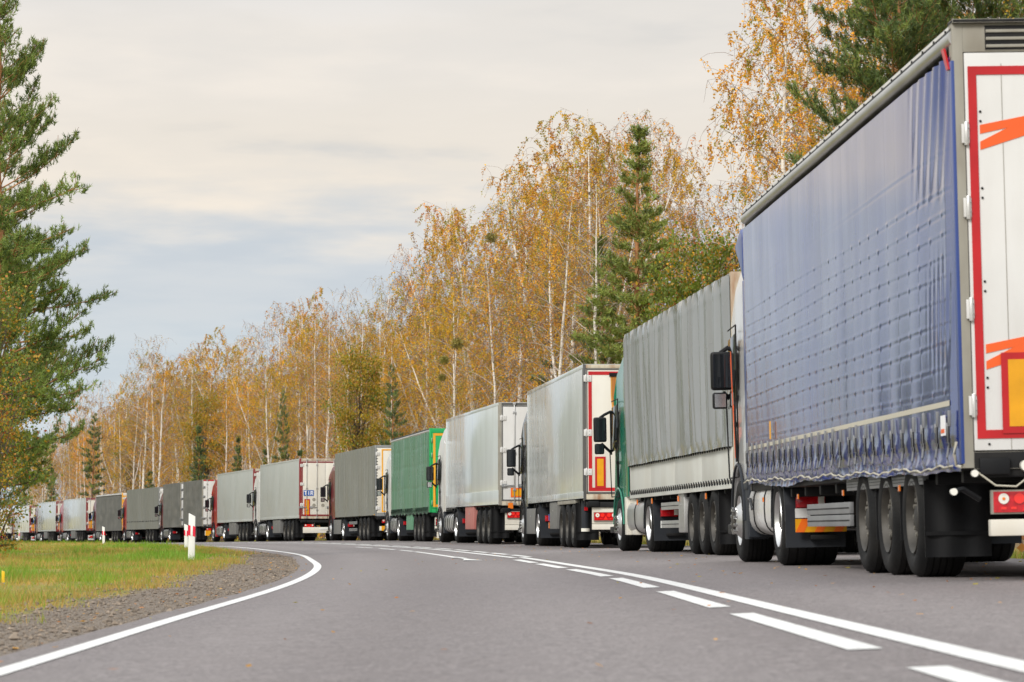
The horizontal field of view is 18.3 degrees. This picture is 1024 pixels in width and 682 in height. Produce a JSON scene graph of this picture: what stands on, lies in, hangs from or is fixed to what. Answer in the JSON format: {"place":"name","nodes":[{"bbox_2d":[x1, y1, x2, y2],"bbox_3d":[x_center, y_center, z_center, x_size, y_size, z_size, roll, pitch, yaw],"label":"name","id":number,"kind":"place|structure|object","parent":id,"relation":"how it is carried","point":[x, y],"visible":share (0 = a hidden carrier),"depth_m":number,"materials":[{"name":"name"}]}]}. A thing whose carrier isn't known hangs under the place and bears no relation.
{"place":"outdoors","nodes":[
{"label":"outdoors","id":0,"kind":"place"},
{"bbox_2d":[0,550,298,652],"bbox_3d":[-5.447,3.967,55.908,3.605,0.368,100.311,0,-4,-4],"label":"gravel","id":1,"kind":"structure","parent":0,"point":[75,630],"depth_m":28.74,"materials":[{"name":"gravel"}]},
{"bbox_2d":[0,540,1023,681],"bbox_3d":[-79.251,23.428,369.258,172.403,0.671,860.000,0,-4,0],"label":"road","id":2,"kind":"structure","parent":0,"point":[484,618],"depth_m":16.55,"materials":[{"name":"asphalt"}]},
{"bbox_2d":[8,506,48,541],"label":"refrigerated lorry","id":3,"kind":"object","parent":2,"relation":"on","point":[26,529],"visible":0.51,"depth_m":349.08,"materials":[{"name":"white paint"}]},
{"bbox_2d":[31,501,76,541],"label":"refrigerated lorry","id":4,"kind":"object","parent":2,"relation":"on","point":[47,528],"visible":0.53,"depth_m":314.84,"materials":[{"name":"white paint"}]},
{"bbox_2d":[55,498,111,541],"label":"refrigerated lorry","id":5,"kind":"object","parent":2,"relation":"on","point":[75,523],"visible":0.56,"depth_m":290.33,"materials":[{"name":"white paint"}]},
{"bbox_2d":[88,493,145,542],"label":"curtain lorry","id":6,"kind":"object","parent":2,"relation":"on","point":[106,507],"visible":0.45,"depth_m":262.46,"materials":[{"name":"fabric"}]},
{"bbox_2d":[118,487,183,542],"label":"tarpaulin lorry","id":7,"kind":"object","parent":2,"relation":"on","point":[140,520],"visible":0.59,"depth_m":235.21,"materials":[{"name":"grey fabric"}]},
{"bbox_2d":[0,546,320,675],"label":"road edge line","id":8,"kind":"object","parent":2,"relation":"on","point":[66,651],"visible":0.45,"depth_m":18.44,"materials":[{"name":"paint"}]},
{"bbox_2d":[155,480,235,541],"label":"road train","id":9,"kind":"object","parent":2,"relation":"on","point":[180,502],"visible":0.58,"depth_m":210.75,"materials":[{"name":"grey fabric"}]},
{"bbox_2d":[205,469,284,541],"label":"refrigerated lorry","id":10,"kind":"object","parent":2,"relation":"on","point":[231,517],"visible":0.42,"depth_m":182.72,"materials":[{"name":"white paint"}]},
{"bbox_2d":[247,458,342,540],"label":"refrigerated lorry","id":11,"kind":"object","parent":2,"relation":"on","point":[288,504],"visible":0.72,"depth_m":157.43,"materials":[{"name":"white paint"}]},
{"bbox_2d":[299,459,324,517],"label":"rear door","id":12,"kind":"structure","parent":11,"relation":"in","point":[312,472],"depth_m":154.32,"materials":[{"name":"beige paint"}]},
{"bbox_2d":[320,445,414,540],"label":"tarpaulin lorry","id":13,"kind":"object","parent":2,"relation":"on","point":[356,505],"visible":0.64,"depth_m":138.37,"materials":[{"name":"grey fabric"}]},
{"bbox_2d":[376,448,390,512],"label":"rear door","id":14,"kind":"structure","parent":13,"relation":"in","point":[382,454],"depth_m":132.97,"materials":[{"name":"beige paint"}]},
{"bbox_2d":[376,428,477,540],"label":"curtain lorry","id":15,"kind":"object","parent":2,"relation":"on","point":[411,506],"visible":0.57,"depth_m":117.89,"materials":[{"name":"fabric"}]},
{"bbox_2d":[430,433,442,508],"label":"rear door","id":16,"kind":"structure","parent":15,"relation":"in","point":[436,437],"depth_m":111.94,"materials":[{"name":"yellow paint"}]},
{"bbox_2d":[426,402,526,543],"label":"refrigerated lorry","id":17,"kind":"object","parent":2,"relation":"on","point":[479,496],"visible":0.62,"depth_m":94.17,"materials":[{"name":"white paint"}]},
{"bbox_2d":[500,402,526,504],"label":"rear door","id":18,"kind":"structure","parent":17,"relation":"in","point":[512,417],"depth_m":89.47,"materials":[{"name":"white paint"}]},
{"bbox_2d":[507,364,620,547],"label":"refrigerated lorry","id":19,"kind":"object","parent":2,"relation":"on","point":[567,499],"visible":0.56,"depth_m":72.72,"materials":[{"name":"metal"}]},
{"bbox_2d":[583,369,618,492],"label":"rear door","id":20,"kind":"structure","parent":19,"relation":"in","point":[600,383],"depth_m":68.97,"materials":[{"name":"beige paint"}]},
{"bbox_2d":[169,543,1023,671],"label":"road centre line","id":21,"kind":"object","parent":2,"relation":"on","point":[994,659],"visible":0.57,"depth_m":14.06,"materials":[{"name":"paint"}]},
{"bbox_2d":[339,543,1005,681],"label":"road marking dashes","id":22,"kind":"object","parent":2,"relation":"on","point":[950,673],"visible":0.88,"depth_m":13.82,"materials":[{"name":"paint"}]},
{"bbox_2d":[593,271,858,554],"bbox_3d":[3.652,1.499,52.594,3.140,3.988,16.452,-1,-3,-4],"label":"tarpaulin lorry","id":23,"kind":"object","parent":2,"relation":"on","point":[669,447],"visible":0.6,"depth_m":50.66,"materials":[{"name":"grey fabric"}]},
{"bbox_2d":[710,18,1023,576],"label":"curtain lorry","id":24,"kind":"object","parent":2,"relation":"on","point":[867,371],"visible":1,"depth_m":25.87,"materials":[{"name":"blue fabric"}]},
{"bbox_2d":[961,52,1023,450],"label":"rear door","id":25,"kind":"structure","parent":24,"relation":"in","point":[992,131],"depth_m":23.07,"materials":[{"name":"white paint"}]},
{"bbox_2d":[0,536,1023,655],"bbox_3d":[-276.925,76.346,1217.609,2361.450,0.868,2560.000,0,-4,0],"label":"ground","id":26,"kind":"structure","parent":0,"point":[106,616],"depth_m":30.86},
{"bbox_2d":[0,373,42,557],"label":"broadleaf tree","id":27,"kind":"object","parent":26,"relation":"on","point":[3,480],"visible":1,"depth_m":60.00,"materials":[{"name":"green plant"}]},
{"bbox_2d":[0,289,58,508],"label":"tree","id":28,"kind":"object","parent":26,"relation":"on","point":[28,487],"visible":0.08,"depth_m":96.02,"materials":[{"name":"green plant"}]},
{"bbox_2d":[0,271,69,529],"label":"broadleaf tree","id":29,"kind":"object","parent":26,"relation":"on","point":[3,360],"visible":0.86,"depth_m":66.03,"materials":[{"name":"green plant"}]},
{"bbox_2d":[0,61,77,476],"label":"pine tree","id":30,"kind":"object","parent":26,"relation":"on","point":[56,356],"visible":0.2,"depth_m":82.31,"materials":[{"name":"green plant"}]},
{"bbox_2d":[0,0,118,488],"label":"pine tree","id":31,"kind":"object","parent":26,"relation":"on","point":[48,268],"visible":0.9,"depth_m":73.88,"materials":[{"name":"green plant"}]},
{"bbox_2d":[61,430,101,497],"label":"birch tree","id":32,"kind":"object","parent":26,"relation":"on","point":[82,466],"visible":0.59,"depth_m":355.28,"materials":[{"name":"orange plant"}]},
{"bbox_2d":[78,413,106,497],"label":"pine tree","id":33,"kind":"object","parent":26,"relation":"on","point":[89,469],"visible":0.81,"depth_m":329.69,"materials":[{"name":"green plant"}]},
{"bbox_2d":[59,380,125,494],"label":"birch tree","id":34,"kind":"object","parent":26,"relation":"on","point":[100,404],"visible":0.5,"depth_m":360.56,"materials":[{"name":"orange plant"}]},
{"bbox_2d":[86,402,131,493],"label":"birch tree","id":35,"kind":"object","parent":26,"relation":"on","point":[101,430],"visible":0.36,"depth_m":344.35,"materials":[{"name":"orange plant"}]},
{"bbox_2d":[93,413,142,494],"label":"birch tree","id":36,"kind":"object","parent":26,"relation":"on","point":[114,465],"visible":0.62,"depth_m":321.28,"materials":[{"name":"orange plant"}]},
{"bbox_2d":[0,538,260,623],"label":"grass","id":37,"kind":"structure","parent":26,"relation":"on","point":[128,556],"depth_m":48.34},
{"bbox_2d":[106,411,157,493],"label":"broadleaf tree","id":38,"kind":"object","parent":26,"relation":"on","point":[117,454],"visible":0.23,"depth_m":329.36,"materials":[{"name":"orange plant"}]},
{"bbox_2d":[100,392,163,492],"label":"birch tree","id":39,"kind":"object","parent":26,"relation":"on","point":[134,468],"visible":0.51,"depth_m":304.33,"materials":[{"name":"orange plant"}]},
{"bbox_2d":[115,398,170,492],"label":"birch tree","id":40,"kind":"object","parent":26,"relation":"on","point":[139,486],"visible":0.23,"depth_m":325.86,"materials":[{"name":"orange plant"}]},
{"bbox_2d":[110,349,179,488],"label":"birch tree","id":41,"kind":"object","parent":26,"relation":"on","point":[142,365],"visible":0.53,"depth_m":299.52,"materials":[{"name":"orange plant"}]},
{"bbox_2d":[116,333,180,484],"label":"birch tree","id":42,"kind":"object","parent":26,"relation":"on","point":[152,428],"visible":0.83,"depth_m":290.44,"materials":[{"name":"orange plant"}]},
{"bbox_2d":[119,352,194,486],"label":"birch tree","id":43,"kind":"object","parent":26,"relation":"on","point":[152,406],"visible":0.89,"depth_m":285.68,"materials":[{"name":"orange plant"}]},
{"bbox_2d":[148,347,230,481],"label":"birch tree","id":44,"kind":"object","parent":26,"relation":"on","point":[176,384],"visible":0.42,"depth_m":293.81,"materials":[{"name":"orange plant"}]},
{"bbox_2d":[162,368,225,480],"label":"birch tree","id":45,"kind":"object","parent":26,"relation":"on","point":[191,392],"visible":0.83,"depth_m":262.19,"materials":[{"name":"orange plant"}]},
{"bbox_2d":[156,334,238,482],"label":"birch tree","id":46,"kind":"object","parent":26,"relation":"on","point":[205,349],"visible":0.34,"depth_m":296.67,"materials":[{"name":"orange plant"}]},
{"bbox_2d":[187,425,211,540],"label":"pine tree","id":47,"kind":"object","parent":26,"relation":"on","point":[198,452],"visible":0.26,"depth_m":245.93,"materials":[{"name":"green plant"}]},
{"bbox_2d":[169,385,233,482],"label":"broadleaf tree","id":48,"kind":"object","parent":26,"relation":"on","point":[203,419],"visible":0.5,"depth_m":261.79,"materials":[{"name":"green plant"}]},
{"bbox_2d":[177,325,256,479],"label":"birch tree","id":49,"kind":"object","parent":26,"relation":"on","point":[222,340],"visible":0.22,"depth_m":303.48,"materials":[{"name":"orange plant"}]},
{"bbox_2d":[176,335,269,470],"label":"birch tree","id":50,"kind":"object","parent":26,"relation":"on","point":[214,363],"visible":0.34,"depth_m":293.49,"materials":[{"name":"orange plant"}]},
{"bbox_2d":[199,386,257,479],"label":"birch tree","id":51,"kind":"object","parent":26,"relation":"on","point":[226,440],"visible":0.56,"depth_m":256.77,"materials":[{"name":"orange plant"}]},
{"bbox_2d":[211,378,285,470],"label":"birch tree","id":52,"kind":"object","parent":26,"relation":"on","point":[243,452],"visible":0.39,"depth_m":239.77,"materials":[{"name":"orange plant"}]},
{"bbox_2d":[218,320,290,464],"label":"birch tree","id":53,"kind":"object","parent":26,"relation":"on","point":[247,343],"visible":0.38,"depth_m":268.42,"materials":[{"name":"orange plant"}]},
{"bbox_2d":[221,360,297,468],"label":"birch tree","id":54,"kind":"object","parent":26,"relation":"on","point":[249,406],"visible":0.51,"depth_m":225.71,"materials":[{"name":"orange plant"}]},
{"bbox_2d":[227,354,310,468],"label":"birch tree","id":55,"kind":"object","parent":26,"relation":"on","point":[267,431],"visible":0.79,"depth_m":220.48,"materials":[{"name":"orange plant"}]},
{"bbox_2d":[233,301,323,461],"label":"birch tree","id":56,"kind":"object","parent":26,"relation":"on","point":[280,313],"visible":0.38,"depth_m":256.28,"materials":[{"name":"orange plant"}]},
{"bbox_2d":[271,390,289,462],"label":"pine tree","id":57,"kind":"object","parent":26,"relation":"on","point":[282,449],"visible":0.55,"depth_m":215.02,"materials":[{"name":"green plant"}]},
{"bbox_2d":[238,298,335,457],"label":"birch tree","id":58,"kind":"object","parent":26,"relation":"on","point":[293,306],"visible":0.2,"depth_m":263.04,"materials":[{"name":"orange plant"}]},
{"bbox_2d":[250,318,336,460],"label":"birch tree","id":59,"kind":"object","parent":26,"relation":"on","point":[298,393],"visible":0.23,"depth_m":242.78,"materials":[{"name":"orange plant"}]},
{"bbox_2d":[257,313,340,457],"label":"birch tree","id":60,"kind":"object","parent":26,"relation":"on","point":[302,336],"visible":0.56,"depth_m":234.37,"materials":[{"name":"orange plant"}]},
{"bbox_2d":[261,286,347,458],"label":"birch tree","id":61,"kind":"object","parent":26,"relation":"on","point":[313,298],"visible":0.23,"depth_m":256.43,"materials":[{"name":"orange plant"}]},
{"bbox_2d":[279,315,343,458],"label":"birch tree","id":62,"kind":"object","parent":26,"relation":"on","point":[314,400],"visible":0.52,"depth_m":230.87,"materials":[{"name":"orange plant"}]},
{"bbox_2d":[285,311,382,538],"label":"birch tree","id":63,"kind":"object","parent":26,"relation":"on","point":[311,386],"visible":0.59,"depth_m":220.62,"materials":[{"name":"orange plant"}]},
{"bbox_2d":[289,286,378,456],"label":"birch tree","id":64,"kind":"object","parent":26,"relation":"on","point":[349,323],"visible":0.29,"depth_m":235.03,"materials":[{"name":"orange plant"}]},
{"bbox_2d":[305,345,387,458],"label":"birch tree","id":65,"kind":"object","parent":26,"relation":"on","point":[328,392],"visible":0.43,"depth_m":191.63,"materials":[{"name":"orange plant"}]},
{"bbox_2d":[307,335,396,538],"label":"broadleaf tree","id":66,"kind":"object","parent":26,"relation":"on","point":[359,429],"visible":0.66,"depth_m":171.60,"materials":[{"name":"yellow plant"}]},
{"bbox_2d":[318,316,404,449],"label":"birch tree","id":67,"kind":"object","parent":26,"relation":"on","point":[359,358],"visible":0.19,"depth_m":200.47,"materials":[{"name":"orange plant"}]},
{"bbox_2d":[318,319,421,449],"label":"birch tree","id":68,"kind":"object","parent":26,"relation":"on","point":[372,330],"visible":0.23,"depth_m":206.82,"materials":[{"name":"orange plant"}]},
{"bbox_2d":[345,337,427,444],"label":"birch tree","id":69,"kind":"object","parent":26,"relation":"on","point":[385,371],"visible":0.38,"depth_m":176.77,"materials":[{"name":"orange plant"}]},
{"bbox_2d":[341,276,436,440],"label":"birch tree","id":70,"kind":"object","parent":26,"relation":"on","point":[383,313],"visible":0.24,"depth_m":219.37,"materials":[{"name":"orange plant"}]},
{"bbox_2d":[379,364,407,444],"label":"pine tree","id":71,"kind":"object","parent":26,"relation":"on","point":[392,434],"visible":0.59,"depth_m":165.00,"materials":[{"name":"green plant"}]},
{"bbox_2d":[343,264,451,441],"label":"birch tree","id":72,"kind":"object","parent":26,"relation":"on","point":[403,332],"visible":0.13,"depth_m":232.25,"materials":[{"name":"orange plant"}]},
{"bbox_2d":[368,308,464,435],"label":"birch tree","id":73,"kind":"object","parent":26,"relation":"on","point":[407,371],"visible":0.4,"depth_m":179.71,"materials":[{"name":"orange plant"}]},
{"bbox_2d":[377,295,470,431],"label":"birch tree","id":74,"kind":"object","parent":26,"relation":"on","point":[421,358],"visible":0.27,"depth_m":183.85,"materials":[{"name":"orange plant"}]},
{"bbox_2d":[377,247,494,427],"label":"birch tree","id":75,"kind":"object","parent":26,"relation":"on","point":[429,291],"visible":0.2,"depth_m":202.39,"materials":[{"name":"orange plant"}]},
{"bbox_2d":[386,307,500,434],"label":"birch tree","id":76,"kind":"object","parent":26,"relation":"on","point":[417,368],"visible":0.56,"depth_m":163.96,"materials":[{"name":"orange plant"}]},
{"bbox_2d":[387,213,502,429],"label":"birch tree","id":77,"kind":"object","parent":26,"relation":"on","point":[406,264],"visible":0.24,"depth_m":188.71,"materials":[{"name":"orange plant"}]},
{"bbox_2d":[377,204,533,416],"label":"birch tree","id":78,"kind":"object","parent":26,"relation":"on","point":[450,242],"visible":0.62,"depth_m":172.58,"materials":[{"name":"orange plant"}]},
{"bbox_2d":[409,276,502,429],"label":"birch tree","id":79,"kind":"object","parent":26,"relation":"on","point":[433,394],"visible":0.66,"depth_m":158.69,"materials":[{"name":"orange plant"}]},
{"bbox_2d":[395,202,542,430],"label":"birch tree","id":80,"kind":"object","parent":26,"relation":"on","point":[426,218],"visible":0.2,"depth_m":187.82,"materials":[{"name":"orange plant"}]},
{"bbox_2d":[438,254,547,411],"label":"birch tree","id":81,"kind":"object","parent":26,"relation":"on","point":[493,356],"visible":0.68,"depth_m":152.65,"materials":[{"name":"orange plant"}]},
{"bbox_2d":[435,211,570,414],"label":"birch tree","id":82,"kind":"object","parent":26,"relation":"on","point":[492,304],"visible":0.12,"depth_m":176.69,"materials":[{"name":"orange plant"}]},
{"bbox_2d":[441,149,585,406],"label":"birch tree","id":83,"kind":"object","parent":26,"relation":"on","point":[502,280],"visible":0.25,"depth_m":164.90,"materials":[{"name":"orange plant"}]},
{"bbox_2d":[430,134,627,403],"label":"birch tree","id":84,"kind":"object","parent":26,"relation":"on","point":[513,214],"visible":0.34,"depth_m":156.56,"materials":[{"name":"orange plant"}]},
{"bbox_2d":[462,116,647,401],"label":"birch tree","id":85,"kind":"object","parent":26,"relation":"on","point":[546,140],"visible":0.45,"depth_m":149.78,"materials":[{"name":"orange plant"}]},
{"bbox_2d":[493,188,631,401],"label":"birch tree","id":86,"kind":"object","parent":26,"relation":"on","point":[553,264],"visible":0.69,"depth_m":129.80,"materials":[{"name":"orange plant"}]},
{"bbox_2d":[515,184,647,535],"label":"birch tree","id":87,"kind":"object","parent":26,"relation":"on","point":[595,353],"visible":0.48,"depth_m":120.87,"materials":[{"name":"orange plant"}]},
{"bbox_2d":[516,123,657,380],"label":"birch tree","id":88,"kind":"object","parent":26,"relation":"on","point":[584,174],"visible":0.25,"depth_m":141.10,"materials":[{"name":"orange plant"}]},
{"bbox_2d":[567,235,622,370],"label":"pine tree","id":89,"kind":"object","parent":26,"relation":"on","point":[588,323],"visible":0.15,"depth_m":122.01,"materials":[{"name":"green plant"}]},
{"bbox_2d":[526,201,670,376],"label":"birch tree","id":90,"kind":"object","parent":26,"relation":"on","point":[598,208],"visible":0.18,"depth_m":127.59,"materials":[{"name":"orange plant"}]},
{"bbox_2d":[518,139,698,363],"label":"birch tree","id":91,"kind":"object","parent":26,"relation":"on","point":[553,184],"visible":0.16,"depth_m":142.49,"materials":[{"name":"orange plant"}]},
{"bbox_2d":[519,107,707,384],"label":"birch tree","id":92,"kind":"object","parent":26,"relation":"on","point":[676,160],"visible":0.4,"depth_m":137.32,"materials":[{"name":"orange plant"}]},
{"bbox_2d":[572,123,687,363],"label":"pine tree","id":93,"kind":"object","parent":26,"relation":"on","point":[636,220],"visible":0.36,"depth_m":116.38,"materials":[{"name":"green plant"}]},
{"bbox_2d":[552,108,731,348],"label":"birch tree","id":94,"kind":"object","parent":26,"relation":"on","point":[626,147],"visible":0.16,"depth_m":142.39,"materials":[{"name":"orange plant"}]},
{"bbox_2d":[587,126,743,316],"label":"birch tree","id":95,"kind":"object","parent":26,"relation":"on","point":[694,218],"visible":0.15,"depth_m":158.18,"materials":[{"name":"orange plant"}]},
{"bbox_2d":[625,221,740,323],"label":"broadleaf tree","id":96,"kind":"object","parent":26,"relation":"on","point":[684,291],"visible":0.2,"depth_m":103.73,"materials":[{"name":"green plant"}]},
{"bbox_2d":[626,147,743,321],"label":"birch tree","id":97,"kind":"object","parent":26,"relation":"on","point":[693,208],"visible":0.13,"depth_m":159.57,"materials":[{"name":"orange plant"}]},
{"bbox_2d":[641,175,731,308],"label":"birch tree","id":98,"kind":"object","parent":26,"relation":"on","point":[696,193],"visible":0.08,"depth_m":169.38,"materials":[{"name":"orange plant"}]},
{"bbox_2d":[662,0,865,283],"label":"birch tree","id":99,"kind":"object","parent":26,"relation":"on","point":[786,18],"visible":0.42,"depth_m":103.26,"materials":[{"name":"orange plant"}]},
{"bbox_2d":[728,0,891,172],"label":"birch tree","id":100,"kind":"object","parent":26,"relation":"on","point":[776,135],"visible":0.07,"depth_m":113.93,"materials":[{"name":"orange plant"}]},
{"bbox_2d":[698,0,967,270],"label":"birch tree","id":101,"kind":"object","parent":26,"relation":"on","point":[774,6],"visible":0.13,"depth_m":110.44,"materials":[{"name":"orange plant"}]},
{"bbox_2d":[740,0,958,181],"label":"birch tree","id":102,"kind":"object","parent":26,"relation":"on","point":[793,112],"visible":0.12,"depth_m":99.14,"materials":[{"name":"orange plant"}]},
{"bbox_2d":[783,0,974,164],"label":"pine tree","id":103,"kind":"object","parent":26,"relation":"on","point":[900,51],"visible":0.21,"depth_m":87.68,"materials":[{"name":"green plant"}]},
{"bbox_2d":[833,0,1023,125],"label":"pine tree","id":104,"kind":"object","parent":26,"relation":"on","point":[990,7],"visible":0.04,"depth_m":91.33,"materials":[{"name":"green plant"}]},
{"bbox_2d":[0,0,1023,509],"label":"sky","id":105,"kind":"structure","parent":0,"point":[239,157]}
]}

